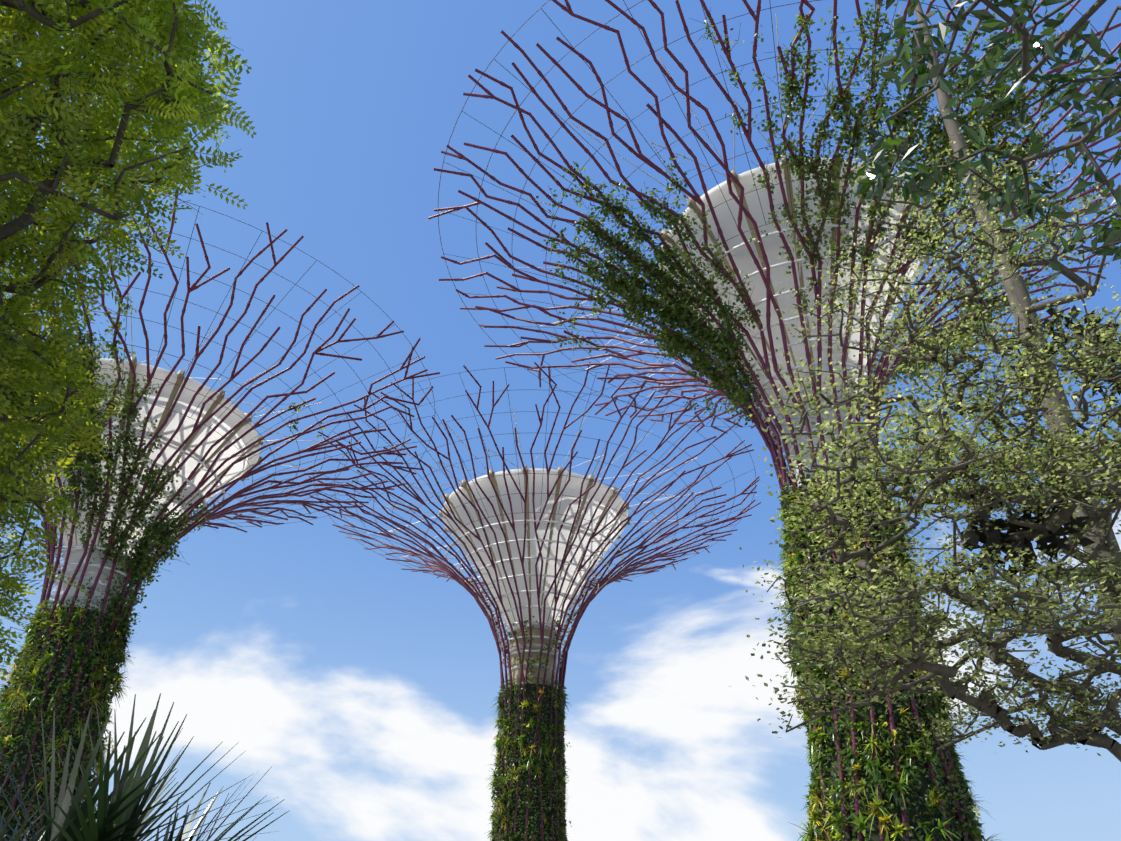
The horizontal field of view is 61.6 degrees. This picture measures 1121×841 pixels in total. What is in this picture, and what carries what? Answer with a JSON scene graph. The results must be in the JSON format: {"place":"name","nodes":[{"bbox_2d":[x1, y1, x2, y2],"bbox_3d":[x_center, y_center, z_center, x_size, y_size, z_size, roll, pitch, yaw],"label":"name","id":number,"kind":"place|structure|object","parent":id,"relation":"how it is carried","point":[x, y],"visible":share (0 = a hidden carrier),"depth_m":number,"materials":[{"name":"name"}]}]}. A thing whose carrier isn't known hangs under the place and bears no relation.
{"place":"outdoors","nodes":[
{"label":"outdoors","id":0,"kind":"place"},
{"bbox_2d":[0,0,1120,840],"label":"sky","id":1,"kind":"structure","parent":0,"point":[365,687],"materials":[{"name":"blue"}]},
{"bbox_2d":[847,0,1120,285],"bbox_3d":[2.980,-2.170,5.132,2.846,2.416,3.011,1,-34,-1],"label":"tree","id":2,"kind":"object","parent":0,"point":[1106,90],"visible":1,"depth_m":5.43,"materials":[{"name":"green plant"}]},
{"label":"ground","id":3,"kind":"structure","parent":0,"visible":0},
{"bbox_2d":[0,0,255,696],"bbox_3d":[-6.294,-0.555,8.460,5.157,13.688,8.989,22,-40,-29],"label":"tree","id":4,"kind":"object","parent":3,"relation":"on","point":[168,84],"visible":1,"depth_m":8.60,"materials":[{"name":"green plant"}]},
{"bbox_2d":[0,693,289,840],"bbox_3d":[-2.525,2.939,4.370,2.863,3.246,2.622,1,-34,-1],"label":"fan palm","id":5,"kind":"object","parent":3,"relation":"on","point":[122,816],"visible":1,"depth_m":4.76,"materials":[{"name":"green plant"}]},
{"bbox_2d":[0,184,439,840],"bbox_3d":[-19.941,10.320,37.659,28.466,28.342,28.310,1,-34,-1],"label":"supertree","id":6,"kind":"object","parent":3,"relation":"on","point":[186,446],"visible":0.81,"depth_m":39.23,"materials":[{"name":"green"}]},
{"bbox_2d":[309,362,760,840],"bbox_3d":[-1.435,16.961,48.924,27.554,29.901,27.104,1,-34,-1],"label":"supertree","id":7,"kind":"object","parent":3,"relation":"on","point":[535,543],"visible":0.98,"depth_m":51.46,"materials":[{"name":"leaves"},{"name":"concrete"},{"name":"purple-red painted steel"}]},
{"bbox_2d":[428,0,1120,840],"bbox_3d":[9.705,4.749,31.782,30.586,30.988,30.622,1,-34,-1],"label":"supertree","id":8,"kind":"object","parent":3,"relation":"on","point":[734,252],"visible":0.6,"depth_m":33.66,"materials":[{"name":"green plant"}]},
{"bbox_2d":[729,1,1120,761],"bbox_3d":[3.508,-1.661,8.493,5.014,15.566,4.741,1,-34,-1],"label":"tree","id":9,"kind":"object","parent":3,"relation":"on","point":[1073,489],"visible":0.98,"depth_m":6.69,"materials":[{"name":"green plant"}]}
]}

